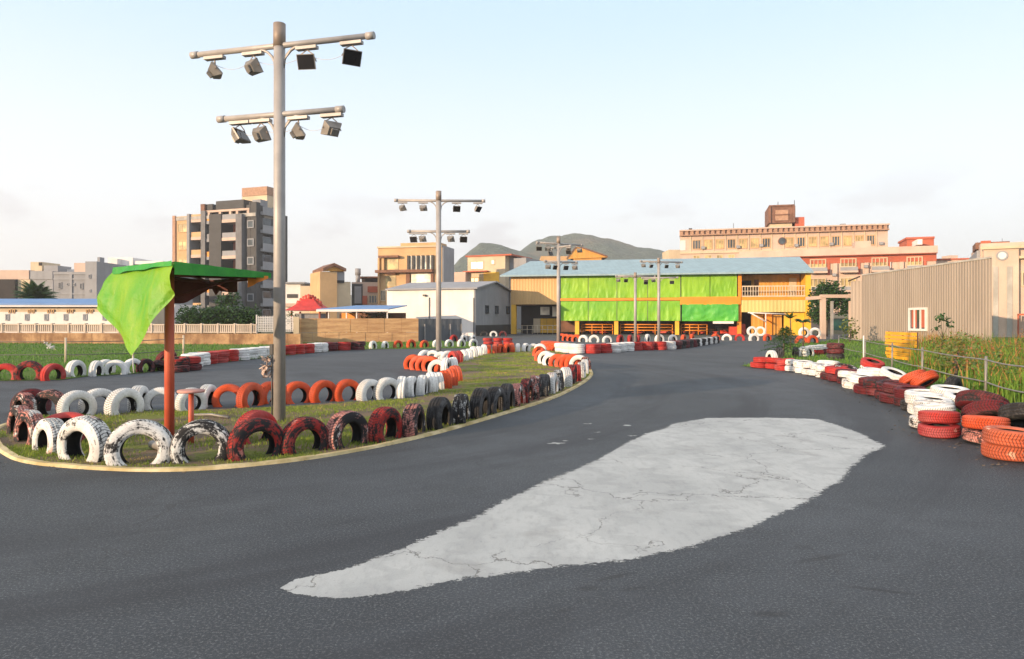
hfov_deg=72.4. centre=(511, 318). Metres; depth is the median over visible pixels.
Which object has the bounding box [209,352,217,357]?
tyre
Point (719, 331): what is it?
go kart
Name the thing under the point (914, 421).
tyre
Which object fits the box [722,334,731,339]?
tyre
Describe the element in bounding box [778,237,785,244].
round window
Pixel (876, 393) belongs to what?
tyre
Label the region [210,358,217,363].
tyre
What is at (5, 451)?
kerb
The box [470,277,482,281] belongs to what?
window
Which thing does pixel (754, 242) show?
window
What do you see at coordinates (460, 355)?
tyre
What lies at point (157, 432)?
tyre
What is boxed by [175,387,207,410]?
tyre
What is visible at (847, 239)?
window
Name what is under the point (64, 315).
window
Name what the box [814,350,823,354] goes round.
tyre
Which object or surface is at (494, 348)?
tyre
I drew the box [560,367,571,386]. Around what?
tyre
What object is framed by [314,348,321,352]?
tyre
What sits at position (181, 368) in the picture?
tyre
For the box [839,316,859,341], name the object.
dry bush
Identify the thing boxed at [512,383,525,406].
tyre
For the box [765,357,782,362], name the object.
tyre
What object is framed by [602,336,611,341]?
tyre
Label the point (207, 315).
hedge
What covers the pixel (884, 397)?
tyre
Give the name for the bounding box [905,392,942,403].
tyre
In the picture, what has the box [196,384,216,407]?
tyre
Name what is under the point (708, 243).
window
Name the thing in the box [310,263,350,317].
gable tower
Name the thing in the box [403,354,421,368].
tyre
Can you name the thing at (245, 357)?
tyre
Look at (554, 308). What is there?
bay window
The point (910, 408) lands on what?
tyre
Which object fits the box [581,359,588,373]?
tyre
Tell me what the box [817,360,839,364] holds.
tyre
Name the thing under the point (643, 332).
go kart
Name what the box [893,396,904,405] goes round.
tyre
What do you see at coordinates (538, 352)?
tyre
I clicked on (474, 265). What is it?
window
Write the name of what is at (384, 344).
tyre
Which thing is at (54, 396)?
tyre
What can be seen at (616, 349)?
tyre
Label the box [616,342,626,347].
tyre
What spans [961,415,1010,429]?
tyre
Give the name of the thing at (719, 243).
window
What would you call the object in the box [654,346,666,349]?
tyre
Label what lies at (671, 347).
tyre
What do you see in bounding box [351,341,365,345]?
tyre
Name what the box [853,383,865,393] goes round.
tyre
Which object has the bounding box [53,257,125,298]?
flat house
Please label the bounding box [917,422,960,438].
tyre
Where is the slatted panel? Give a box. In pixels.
[885,331,917,359]
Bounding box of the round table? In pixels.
[177,389,204,443]
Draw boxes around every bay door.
[533,319,539,332]
[540,319,546,332]
[547,319,552,332]
[553,319,556,332]
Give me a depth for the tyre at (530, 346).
31.93 m
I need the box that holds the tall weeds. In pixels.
[908,327,1023,402]
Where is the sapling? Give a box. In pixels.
[931,313,954,349]
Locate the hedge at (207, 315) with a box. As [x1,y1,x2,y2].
[174,303,264,333]
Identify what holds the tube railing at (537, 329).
on the track
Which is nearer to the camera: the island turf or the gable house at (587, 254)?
the island turf
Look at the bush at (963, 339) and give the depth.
19.80 m
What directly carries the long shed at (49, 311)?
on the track
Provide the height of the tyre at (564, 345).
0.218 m
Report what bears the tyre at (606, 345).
on the tyre at (606, 350)
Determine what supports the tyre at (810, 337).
on the verge at (869, 350)
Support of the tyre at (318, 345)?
on the tyre at (318, 349)
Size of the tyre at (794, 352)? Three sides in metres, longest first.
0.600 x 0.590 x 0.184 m
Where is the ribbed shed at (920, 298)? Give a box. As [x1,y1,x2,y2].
[848,256,991,341]
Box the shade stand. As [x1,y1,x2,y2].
[97,261,270,435]
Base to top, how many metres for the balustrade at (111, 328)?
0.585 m
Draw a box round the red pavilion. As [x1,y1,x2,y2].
[286,294,327,332]
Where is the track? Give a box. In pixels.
[0,332,1023,658]
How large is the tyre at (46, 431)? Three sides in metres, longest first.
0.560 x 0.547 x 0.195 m
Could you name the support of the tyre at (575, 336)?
on the track
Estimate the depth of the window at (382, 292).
91.79 m
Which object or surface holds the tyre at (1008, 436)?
on the tyre at (997, 452)
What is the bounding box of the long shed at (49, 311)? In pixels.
[0,299,163,332]
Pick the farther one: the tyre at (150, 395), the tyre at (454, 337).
the tyre at (454, 337)
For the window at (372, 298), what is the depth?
93.97 m
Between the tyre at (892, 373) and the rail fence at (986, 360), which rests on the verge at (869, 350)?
the rail fence at (986, 360)
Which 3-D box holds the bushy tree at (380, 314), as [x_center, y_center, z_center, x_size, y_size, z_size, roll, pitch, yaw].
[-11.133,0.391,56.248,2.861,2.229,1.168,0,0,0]
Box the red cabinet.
[728,324,744,334]
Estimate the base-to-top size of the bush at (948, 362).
0.962 m
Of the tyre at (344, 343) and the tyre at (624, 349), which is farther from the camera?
the tyre at (344, 343)
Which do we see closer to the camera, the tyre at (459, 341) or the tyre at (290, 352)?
the tyre at (290, 352)
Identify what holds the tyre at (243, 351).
on the tyre at (245, 357)
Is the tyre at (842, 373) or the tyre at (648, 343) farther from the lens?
the tyre at (648, 343)
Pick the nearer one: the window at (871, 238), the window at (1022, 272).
the window at (1022, 272)
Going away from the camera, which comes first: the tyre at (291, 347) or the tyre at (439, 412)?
the tyre at (439, 412)
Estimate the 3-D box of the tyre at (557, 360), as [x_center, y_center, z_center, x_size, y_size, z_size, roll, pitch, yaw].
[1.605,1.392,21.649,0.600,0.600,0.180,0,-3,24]
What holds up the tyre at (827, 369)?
on the tyre at (823, 375)
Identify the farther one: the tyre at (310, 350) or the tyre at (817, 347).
the tyre at (310, 350)
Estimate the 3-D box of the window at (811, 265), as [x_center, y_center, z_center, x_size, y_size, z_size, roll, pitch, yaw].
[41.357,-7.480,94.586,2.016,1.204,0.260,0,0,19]
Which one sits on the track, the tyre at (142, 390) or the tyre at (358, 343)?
the tyre at (142, 390)
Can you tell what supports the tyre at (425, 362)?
on the track
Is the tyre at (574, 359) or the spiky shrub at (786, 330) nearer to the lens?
the tyre at (574, 359)
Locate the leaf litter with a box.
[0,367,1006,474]
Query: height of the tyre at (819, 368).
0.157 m
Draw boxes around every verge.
[0,341,476,380]
[741,337,1021,423]
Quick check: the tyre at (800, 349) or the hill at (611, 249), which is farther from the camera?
the hill at (611, 249)
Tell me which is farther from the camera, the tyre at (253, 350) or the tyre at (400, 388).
the tyre at (253, 350)
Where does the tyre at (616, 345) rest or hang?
on the tyre at (616, 349)
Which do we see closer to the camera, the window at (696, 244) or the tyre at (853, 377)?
the tyre at (853, 377)
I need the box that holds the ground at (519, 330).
[260,328,848,334]
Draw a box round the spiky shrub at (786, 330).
[759,326,810,356]
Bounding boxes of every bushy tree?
[212,292,242,311]
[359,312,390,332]
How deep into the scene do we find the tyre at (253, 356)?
26.18 m
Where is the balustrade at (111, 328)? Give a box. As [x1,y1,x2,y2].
[0,323,257,332]
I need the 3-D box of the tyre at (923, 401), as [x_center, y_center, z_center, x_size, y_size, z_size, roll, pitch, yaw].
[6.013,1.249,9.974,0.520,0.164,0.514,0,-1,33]
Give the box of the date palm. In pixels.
[11,279,58,298]
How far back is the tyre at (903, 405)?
11.42 m
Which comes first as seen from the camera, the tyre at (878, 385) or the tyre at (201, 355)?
the tyre at (878, 385)
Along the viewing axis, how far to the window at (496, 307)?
65.81 m
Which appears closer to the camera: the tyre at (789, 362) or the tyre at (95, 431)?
the tyre at (95, 431)
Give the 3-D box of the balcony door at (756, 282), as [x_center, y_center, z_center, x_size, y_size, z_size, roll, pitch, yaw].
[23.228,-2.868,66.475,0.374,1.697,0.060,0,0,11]
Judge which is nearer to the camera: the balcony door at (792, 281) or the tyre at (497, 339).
the tyre at (497, 339)
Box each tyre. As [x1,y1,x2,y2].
[0,363,15,379]
[6,405,28,433]
[10,388,51,410]
[10,392,36,409]
[13,360,42,380]
[13,410,43,444]
[32,418,63,453]
[35,389,69,414]
[40,363,65,380]
[44,412,85,440]
[56,390,96,414]
[57,415,110,461]
[65,360,86,376]
[78,388,119,412]
[88,360,103,376]
[96,359,115,372]
[104,360,127,374]
[104,388,143,415]
[104,419,172,465]
[124,358,140,372]
[127,385,148,411]
[135,358,154,372]
[143,387,176,409]
[153,360,163,370]
[155,351,176,359]
[169,419,229,463]
[174,356,189,364]
[174,365,189,371]
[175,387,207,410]
[179,356,200,363]
[181,353,204,360]
[185,363,201,370]
[190,352,210,358]
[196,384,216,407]
[203,359,210,365]
[208,350,229,356]
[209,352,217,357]
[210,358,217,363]
[212,384,239,406]
[218,357,228,362]
[226,417,283,461]
[228,349,238,355]
[228,355,238,360]
[229,348,248,354]
[234,410,277,444]
[236,382,264,407]
[238,354,249,359]
[246,348,258,353]
[250,347,266,352]
[250,354,257,358]
[257,352,266,357]
[257,381,270,403]
[281,416,328,454]
[286,345,295,349]
[286,350,295,354]
[286,381,310,403]
[290,344,304,348]
[296,349,305,353]
[304,343,314,348]
[305,349,314,352]
[307,343,321,347]
[309,380,335,402]
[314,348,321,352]
[323,342,337,346]
[326,410,367,449]
[328,347,337,350]
[333,379,358,401]
[337,346,350,350]
[338,342,350,345]
[350,346,364,349]
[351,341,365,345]
[356,379,382,400]
[368,406,402,443]
[369,341,376,348]
[373,377,398,399]
[381,341,388,347]
[393,340,402,347]
[395,376,406,397]
[402,403,425,436]
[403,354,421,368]
[405,376,416,396]
[406,339,415,347]
[409,355,428,369]
[415,355,430,369]
[415,375,427,394]
[418,350,432,355]
[420,340,428,346]
[421,356,440,371]
[426,350,440,358]
[426,372,437,392]
[426,397,452,429]
[427,359,447,371]
[434,351,447,357]
[436,372,443,389]
[440,351,449,359]
[440,357,450,370]
[440,370,451,388]
[444,339,453,346]
[446,368,457,385]
[447,351,459,363]
[449,357,457,365]
[449,365,462,380]
[450,335,457,341]
[452,393,469,424]
[456,351,462,361]
[457,339,465,346]
[460,350,468,360]
[466,349,472,358]
[468,339,477,345]
[470,346,477,356]
[470,388,489,418]
[477,346,482,354]
[481,344,486,353]
[483,387,505,414]
[487,345,490,353]
[492,344,497,352]
[493,338,502,340]
[497,344,503,352]
[498,383,514,410]
[503,343,510,352]
[510,343,514,351]
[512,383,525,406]
[516,343,519,351]
[520,378,532,402]
[522,343,528,351]
[527,343,536,350]
[529,375,541,399]
[532,346,545,355]
[534,343,545,349]
[534,350,548,360]
[537,351,553,363]
[539,374,550,396]
[542,353,554,365]
[547,372,558,393]
[548,354,560,365]
[554,343,561,347]
[554,354,565,366]
[554,370,563,390]
[559,354,577,367]
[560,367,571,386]
[561,343,574,347]
[561,348,568,352]
[562,334,570,340]
[564,354,579,366]
[567,364,576,383]
[569,344,584,348]
[569,349,584,353]
[569,355,584,363]
[571,334,579,340]
[575,364,580,380]
[578,335,588,341]
[578,362,585,377]
[580,357,590,368]
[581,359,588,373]
[585,344,600,348]
[585,349,600,353]
[589,335,598,341]
[601,343,611,347]
[601,348,611,352]
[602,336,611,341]
[610,343,621,347]
[612,348,620,351]
[616,335,623,341]
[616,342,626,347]
[621,347,627,351]
[624,342,634,346]
[627,335,632,341]
[634,342,641,345]
[634,346,642,350]
[642,342,654,345]
[643,346,653,349]
[644,334,649,341]
[654,334,664,340]
[654,341,666,345]
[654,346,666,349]
[665,341,675,344]
[666,345,676,349]
[668,334,676,340]
[672,340,682,344]
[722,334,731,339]
[734,334,744,340]
[747,326,756,334]
[748,333,758,340]
[750,362,764,367]
[753,357,766,362]
[756,326,765,335]
[763,334,771,340]
[765,350,777,357]
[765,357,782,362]
[765,363,775,368]
[774,364,785,370]
[775,347,783,357]
[776,358,793,364]
[785,359,796,365]
[785,365,794,371]
[792,347,798,355]
[793,360,812,366]
[794,367,802,372]
[795,335,806,342]
[798,327,808,337]
[799,346,809,355]
[801,368,809,374]
[802,346,813,355]
[802,362,819,367]
[806,335,818,342]
[806,369,816,375]
[809,328,820,337]
[809,345,823,349]
[810,362,829,369]
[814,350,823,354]
[814,364,830,371]
[815,371,820,377]
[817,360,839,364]
[820,372,830,379]
[825,365,847,372]
[826,343,844,348]
[826,348,843,353]
[826,353,844,358]
[828,374,836,381]
[829,367,849,373]
[834,363,857,368]
[835,369,856,375]
[836,376,842,383]
[838,370,856,377]
[842,379,851,388]
[848,373,873,382]
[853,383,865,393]
[857,368,879,375]
[858,376,887,385]
[860,357,884,368]
[863,378,891,387]
[865,388,876,395]
[874,390,882,398]
[875,380,898,390]
[879,366,905,379]
[879,392,894,403]
[882,382,909,393]
[893,385,925,397]
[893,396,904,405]
[899,369,925,383]
[900,399,907,410]
[904,389,929,396]
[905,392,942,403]
[907,404,913,414]
[909,415,920,428]
[910,370,938,386]
[913,399,954,406]
[913,404,955,416]
[914,395,952,401]
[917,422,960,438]
[918,410,960,423]
[930,384,969,393]
[942,390,962,408]
[944,376,962,386]
[954,390,1009,410]
[961,399,1008,416]
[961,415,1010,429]
[961,427,983,443]
[981,441,1023,461]
[982,425,1023,447]
[998,402,1023,427]
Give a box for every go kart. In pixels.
[589,326,609,333]
[632,326,645,333]
[653,328,674,333]
[683,328,705,334]
[709,327,728,333]
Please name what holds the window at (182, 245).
in the apartment tower at (236, 234)
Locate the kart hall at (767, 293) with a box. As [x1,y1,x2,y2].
[500,257,813,334]
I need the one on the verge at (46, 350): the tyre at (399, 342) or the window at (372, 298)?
the tyre at (399, 342)
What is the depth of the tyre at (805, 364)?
18.71 m
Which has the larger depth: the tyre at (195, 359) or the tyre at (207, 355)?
the tyre at (207, 355)
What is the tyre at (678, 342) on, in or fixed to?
on the tyre
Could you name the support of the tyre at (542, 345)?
on the island turf
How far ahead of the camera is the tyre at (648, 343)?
33.39 m
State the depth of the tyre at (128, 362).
19.15 m
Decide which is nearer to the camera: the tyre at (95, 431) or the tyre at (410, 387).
the tyre at (95, 431)
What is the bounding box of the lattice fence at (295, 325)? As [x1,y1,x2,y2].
[256,315,298,333]
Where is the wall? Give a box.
[0,333,302,344]
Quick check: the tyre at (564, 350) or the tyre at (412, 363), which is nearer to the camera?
the tyre at (412, 363)
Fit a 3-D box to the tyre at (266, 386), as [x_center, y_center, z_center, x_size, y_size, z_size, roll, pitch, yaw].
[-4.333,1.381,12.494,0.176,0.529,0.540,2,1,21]
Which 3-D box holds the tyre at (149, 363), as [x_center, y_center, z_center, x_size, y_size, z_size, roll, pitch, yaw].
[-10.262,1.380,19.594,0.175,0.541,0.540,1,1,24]
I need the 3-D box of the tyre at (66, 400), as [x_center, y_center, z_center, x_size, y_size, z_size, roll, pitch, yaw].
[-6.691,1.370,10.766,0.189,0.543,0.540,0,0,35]
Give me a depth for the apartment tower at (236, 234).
119.36 m
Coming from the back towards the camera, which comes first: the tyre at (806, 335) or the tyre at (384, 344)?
the tyre at (806, 335)
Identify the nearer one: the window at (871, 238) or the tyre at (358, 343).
the tyre at (358, 343)
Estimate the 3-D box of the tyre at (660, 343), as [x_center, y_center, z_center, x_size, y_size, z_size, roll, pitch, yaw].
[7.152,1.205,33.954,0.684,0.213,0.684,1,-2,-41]
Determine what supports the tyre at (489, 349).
on the island turf
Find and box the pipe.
[148,440,157,449]
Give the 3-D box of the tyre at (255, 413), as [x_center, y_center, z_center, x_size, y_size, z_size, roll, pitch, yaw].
[-3.103,1.380,8.483,0.179,0.553,0.560,4,2,36]
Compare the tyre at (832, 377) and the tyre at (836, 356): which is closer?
the tyre at (832, 377)
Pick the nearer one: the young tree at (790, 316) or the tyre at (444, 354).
the tyre at (444, 354)
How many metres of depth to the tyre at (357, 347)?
33.57 m
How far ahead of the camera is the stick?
10.59 m
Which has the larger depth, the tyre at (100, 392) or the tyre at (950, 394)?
the tyre at (100, 392)
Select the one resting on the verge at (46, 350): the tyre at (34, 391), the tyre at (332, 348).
the tyre at (332, 348)
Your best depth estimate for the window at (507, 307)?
68.66 m
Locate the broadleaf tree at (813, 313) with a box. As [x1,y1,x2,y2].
[806,280,850,335]
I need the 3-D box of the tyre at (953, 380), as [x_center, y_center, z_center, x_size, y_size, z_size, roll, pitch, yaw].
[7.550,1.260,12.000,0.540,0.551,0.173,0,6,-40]
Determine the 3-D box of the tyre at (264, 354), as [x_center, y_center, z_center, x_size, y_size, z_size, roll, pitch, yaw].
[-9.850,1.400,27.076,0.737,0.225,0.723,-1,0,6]
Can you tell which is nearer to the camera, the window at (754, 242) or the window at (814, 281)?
the window at (814, 281)
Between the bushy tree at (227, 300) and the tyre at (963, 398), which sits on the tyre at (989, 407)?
the tyre at (963, 398)
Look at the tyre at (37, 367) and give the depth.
17.06 m
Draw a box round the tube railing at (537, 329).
[521,325,556,333]
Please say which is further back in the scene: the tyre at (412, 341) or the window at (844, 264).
the window at (844, 264)
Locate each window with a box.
[44,314,48,320]
[63,314,67,320]
[178,223,186,232]
[178,241,186,249]
[178,258,186,262]
[247,220,253,227]
[247,238,253,246]
[247,257,253,264]
[247,293,253,300]
[263,218,270,225]
[263,236,270,243]
[263,255,270,261]
[263,291,270,297]
[263,309,270,315]
[369,295,376,302]
[380,290,385,300]
[470,261,483,269]
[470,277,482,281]
[485,305,488,313]
[495,306,498,313]
[506,306,509,313]
[540,307,549,314]
[552,306,556,315]
[692,240,700,249]
[704,239,712,248]
[715,239,723,248]
[727,239,735,248]
[739,238,746,248]
[750,238,758,247]
[762,238,770,247]
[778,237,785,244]
[785,237,793,246]
[797,237,804,246]
[808,236,816,246]
[810,259,825,267]
[811,278,825,286]
[820,236,828,246]
[831,236,839,245]
[840,258,856,266]
[840,277,856,286]
[843,235,851,245]
[855,235,863,240]
[866,235,874,244]
[871,257,887,266]
[906,256,922,265]
[908,307,927,330]
[912,239,921,245]
[996,251,1007,260]
[1021,271,1023,286]
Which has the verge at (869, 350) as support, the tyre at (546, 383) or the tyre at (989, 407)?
the tyre at (989, 407)
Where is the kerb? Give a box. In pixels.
[0,369,592,471]
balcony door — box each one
[754,280,758,295]
[789,278,796,294]
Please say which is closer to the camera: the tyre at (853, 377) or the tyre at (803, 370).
the tyre at (853, 377)
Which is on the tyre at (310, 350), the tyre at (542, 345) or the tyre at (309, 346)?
the tyre at (309, 346)
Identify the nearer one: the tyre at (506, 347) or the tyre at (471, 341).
the tyre at (506, 347)
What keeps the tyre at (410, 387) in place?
on the track
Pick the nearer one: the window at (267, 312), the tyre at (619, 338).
the tyre at (619, 338)
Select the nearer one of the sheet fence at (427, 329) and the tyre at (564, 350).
the tyre at (564, 350)
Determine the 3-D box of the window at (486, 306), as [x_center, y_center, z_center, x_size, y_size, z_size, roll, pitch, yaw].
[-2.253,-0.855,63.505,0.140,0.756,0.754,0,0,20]
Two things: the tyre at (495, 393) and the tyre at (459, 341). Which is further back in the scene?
the tyre at (459, 341)
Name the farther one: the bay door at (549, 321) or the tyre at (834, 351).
the bay door at (549, 321)
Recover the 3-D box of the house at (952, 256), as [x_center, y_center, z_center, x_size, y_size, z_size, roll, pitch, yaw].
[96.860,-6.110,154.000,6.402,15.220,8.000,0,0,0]
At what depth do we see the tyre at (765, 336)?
48.05 m
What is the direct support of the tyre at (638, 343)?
on the tyre at (638, 348)
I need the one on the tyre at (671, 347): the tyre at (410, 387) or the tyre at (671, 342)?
the tyre at (671, 342)
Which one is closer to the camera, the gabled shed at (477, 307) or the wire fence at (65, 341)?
the wire fence at (65, 341)
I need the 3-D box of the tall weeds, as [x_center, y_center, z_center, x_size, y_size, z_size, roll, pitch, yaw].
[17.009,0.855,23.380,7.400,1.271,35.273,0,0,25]
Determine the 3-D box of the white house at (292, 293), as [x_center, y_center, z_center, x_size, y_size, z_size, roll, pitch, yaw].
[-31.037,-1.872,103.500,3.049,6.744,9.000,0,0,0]
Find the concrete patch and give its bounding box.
[281,417,884,597]
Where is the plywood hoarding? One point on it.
(386, 329)
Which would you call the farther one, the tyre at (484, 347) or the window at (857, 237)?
the window at (857, 237)
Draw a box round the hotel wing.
[739,236,968,329]
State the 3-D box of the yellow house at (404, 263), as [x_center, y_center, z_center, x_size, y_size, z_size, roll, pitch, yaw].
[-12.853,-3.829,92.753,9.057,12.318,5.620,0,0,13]
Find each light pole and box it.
[189,21,375,420]
[394,191,484,351]
[536,236,582,341]
[615,272,655,341]
[640,258,682,340]
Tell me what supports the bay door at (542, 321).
in the kart hall at (767, 293)
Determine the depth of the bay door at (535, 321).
70.81 m
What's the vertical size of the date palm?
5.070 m
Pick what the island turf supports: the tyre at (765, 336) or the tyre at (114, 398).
the tyre at (114, 398)
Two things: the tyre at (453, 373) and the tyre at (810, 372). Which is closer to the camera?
the tyre at (453, 373)
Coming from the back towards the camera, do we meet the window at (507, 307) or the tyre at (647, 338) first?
the window at (507, 307)
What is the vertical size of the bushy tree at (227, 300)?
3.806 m
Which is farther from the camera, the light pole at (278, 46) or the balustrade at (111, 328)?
the balustrade at (111, 328)
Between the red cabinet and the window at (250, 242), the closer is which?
the red cabinet
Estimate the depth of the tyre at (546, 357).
22.45 m
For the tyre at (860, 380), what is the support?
on the tyre at (858, 388)
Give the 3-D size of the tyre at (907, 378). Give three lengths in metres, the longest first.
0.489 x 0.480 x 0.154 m
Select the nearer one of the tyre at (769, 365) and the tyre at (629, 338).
the tyre at (769, 365)
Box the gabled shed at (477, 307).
[385,281,511,335]
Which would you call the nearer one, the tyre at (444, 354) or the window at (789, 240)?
the tyre at (444, 354)
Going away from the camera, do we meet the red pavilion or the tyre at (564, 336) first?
the tyre at (564, 336)
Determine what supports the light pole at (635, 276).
on the track
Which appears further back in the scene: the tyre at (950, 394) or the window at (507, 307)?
the window at (507, 307)
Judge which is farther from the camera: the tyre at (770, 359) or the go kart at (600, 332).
the go kart at (600, 332)
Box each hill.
[454,243,539,271]
[521,233,664,260]
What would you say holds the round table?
on the island turf
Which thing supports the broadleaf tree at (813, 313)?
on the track
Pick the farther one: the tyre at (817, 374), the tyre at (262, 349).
the tyre at (262, 349)
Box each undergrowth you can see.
[924,334,1023,391]
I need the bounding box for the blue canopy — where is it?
[316,305,406,332]
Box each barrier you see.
[581,324,612,333]
[620,324,672,333]
[681,324,707,334]
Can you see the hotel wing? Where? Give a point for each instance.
(845, 265)
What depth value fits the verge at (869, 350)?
28.43 m
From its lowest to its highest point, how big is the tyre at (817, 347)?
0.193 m
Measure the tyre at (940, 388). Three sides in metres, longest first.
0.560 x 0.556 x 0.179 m
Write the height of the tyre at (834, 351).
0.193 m
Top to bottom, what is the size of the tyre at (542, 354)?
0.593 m
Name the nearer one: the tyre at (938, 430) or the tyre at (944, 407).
the tyre at (938, 430)
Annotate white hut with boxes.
[174,304,200,323]
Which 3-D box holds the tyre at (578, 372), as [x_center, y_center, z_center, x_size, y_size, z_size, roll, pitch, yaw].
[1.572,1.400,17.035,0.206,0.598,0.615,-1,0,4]
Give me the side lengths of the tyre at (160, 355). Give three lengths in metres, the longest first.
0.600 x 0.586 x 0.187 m
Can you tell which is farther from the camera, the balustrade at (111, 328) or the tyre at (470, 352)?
the balustrade at (111, 328)
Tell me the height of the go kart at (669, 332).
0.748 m
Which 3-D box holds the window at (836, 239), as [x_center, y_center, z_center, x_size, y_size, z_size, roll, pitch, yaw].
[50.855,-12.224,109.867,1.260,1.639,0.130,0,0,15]
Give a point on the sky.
(637, 123)
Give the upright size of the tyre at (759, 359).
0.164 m
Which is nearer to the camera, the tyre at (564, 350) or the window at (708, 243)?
the tyre at (564, 350)
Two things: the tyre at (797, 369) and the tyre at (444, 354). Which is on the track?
the tyre at (797, 369)
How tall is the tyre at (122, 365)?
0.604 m
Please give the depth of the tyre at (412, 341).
36.26 m
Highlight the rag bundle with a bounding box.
[259,355,271,377]
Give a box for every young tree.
[785,312,796,346]
[794,319,811,345]
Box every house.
[0,262,73,298]
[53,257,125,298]
[108,257,192,304]
[286,282,309,328]
[300,286,309,312]
[352,268,377,312]
[375,242,453,312]
[454,254,540,328]
[540,256,566,260]
[567,247,607,259]
[662,250,679,258]
[942,255,957,258]
[969,240,1023,336]
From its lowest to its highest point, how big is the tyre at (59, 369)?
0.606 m
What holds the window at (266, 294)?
in the apartment tower at (236, 234)
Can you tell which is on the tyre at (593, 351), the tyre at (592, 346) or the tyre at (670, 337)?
the tyre at (592, 346)
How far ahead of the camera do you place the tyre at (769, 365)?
20.80 m
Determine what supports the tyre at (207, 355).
on the tyre at (207, 361)
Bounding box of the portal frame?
[806,294,850,338]
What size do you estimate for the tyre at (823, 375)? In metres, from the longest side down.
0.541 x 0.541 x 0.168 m
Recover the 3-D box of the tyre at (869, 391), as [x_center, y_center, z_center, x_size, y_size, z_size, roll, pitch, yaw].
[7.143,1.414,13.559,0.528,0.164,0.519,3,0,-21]
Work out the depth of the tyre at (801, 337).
43.06 m
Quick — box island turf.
[0,348,589,466]
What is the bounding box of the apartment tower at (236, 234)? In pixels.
[172,186,287,326]
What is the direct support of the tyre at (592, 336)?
on the track
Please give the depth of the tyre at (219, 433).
7.26 m
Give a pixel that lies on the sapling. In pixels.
(940, 316)
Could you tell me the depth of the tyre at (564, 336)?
48.03 m
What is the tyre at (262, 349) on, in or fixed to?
on the tyre at (264, 354)
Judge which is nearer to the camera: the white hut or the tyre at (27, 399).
the tyre at (27, 399)
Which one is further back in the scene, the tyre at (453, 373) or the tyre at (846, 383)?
the tyre at (453, 373)
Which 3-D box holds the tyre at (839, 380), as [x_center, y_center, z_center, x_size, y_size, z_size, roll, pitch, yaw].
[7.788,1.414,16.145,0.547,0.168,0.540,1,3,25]
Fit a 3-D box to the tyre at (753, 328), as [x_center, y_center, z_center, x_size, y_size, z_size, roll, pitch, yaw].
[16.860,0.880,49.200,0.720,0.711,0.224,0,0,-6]
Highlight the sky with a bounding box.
[0,0,1023,294]
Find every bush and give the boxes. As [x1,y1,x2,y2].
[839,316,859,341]
[920,341,981,376]
[930,331,981,368]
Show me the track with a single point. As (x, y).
(902, 544)
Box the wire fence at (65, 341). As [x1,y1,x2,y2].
[6,335,183,361]
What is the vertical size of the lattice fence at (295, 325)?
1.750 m
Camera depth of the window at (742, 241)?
113.43 m
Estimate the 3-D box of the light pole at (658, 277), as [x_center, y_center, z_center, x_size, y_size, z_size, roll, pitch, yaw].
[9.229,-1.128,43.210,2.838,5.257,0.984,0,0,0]
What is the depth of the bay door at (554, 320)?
70.44 m
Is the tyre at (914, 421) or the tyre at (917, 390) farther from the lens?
the tyre at (917, 390)
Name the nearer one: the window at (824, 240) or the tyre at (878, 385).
the tyre at (878, 385)
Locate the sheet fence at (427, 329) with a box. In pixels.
[418,319,461,340]
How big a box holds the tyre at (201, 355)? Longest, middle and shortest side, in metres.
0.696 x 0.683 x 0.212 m
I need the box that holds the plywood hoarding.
[299,318,417,341]
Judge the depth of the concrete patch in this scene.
5.65 m
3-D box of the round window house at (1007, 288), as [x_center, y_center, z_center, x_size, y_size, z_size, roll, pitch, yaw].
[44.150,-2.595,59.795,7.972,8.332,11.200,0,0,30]
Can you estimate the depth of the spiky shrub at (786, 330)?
27.29 m
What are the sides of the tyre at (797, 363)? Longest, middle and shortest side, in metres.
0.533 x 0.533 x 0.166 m
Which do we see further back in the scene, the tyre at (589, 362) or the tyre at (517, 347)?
the tyre at (517, 347)
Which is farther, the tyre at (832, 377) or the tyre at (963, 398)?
the tyre at (832, 377)
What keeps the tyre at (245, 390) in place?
on the track
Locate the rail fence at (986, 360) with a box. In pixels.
[838,335,1023,392]
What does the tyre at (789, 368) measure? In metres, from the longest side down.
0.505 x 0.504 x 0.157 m
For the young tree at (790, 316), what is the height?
1.907 m
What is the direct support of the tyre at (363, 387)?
on the track
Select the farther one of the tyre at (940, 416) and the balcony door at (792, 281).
the balcony door at (792, 281)
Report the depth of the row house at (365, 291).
93.97 m
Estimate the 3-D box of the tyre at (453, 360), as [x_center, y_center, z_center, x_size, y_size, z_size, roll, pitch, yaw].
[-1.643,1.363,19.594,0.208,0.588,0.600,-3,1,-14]
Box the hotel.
[679,200,889,258]
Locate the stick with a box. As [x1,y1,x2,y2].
[194,413,229,418]

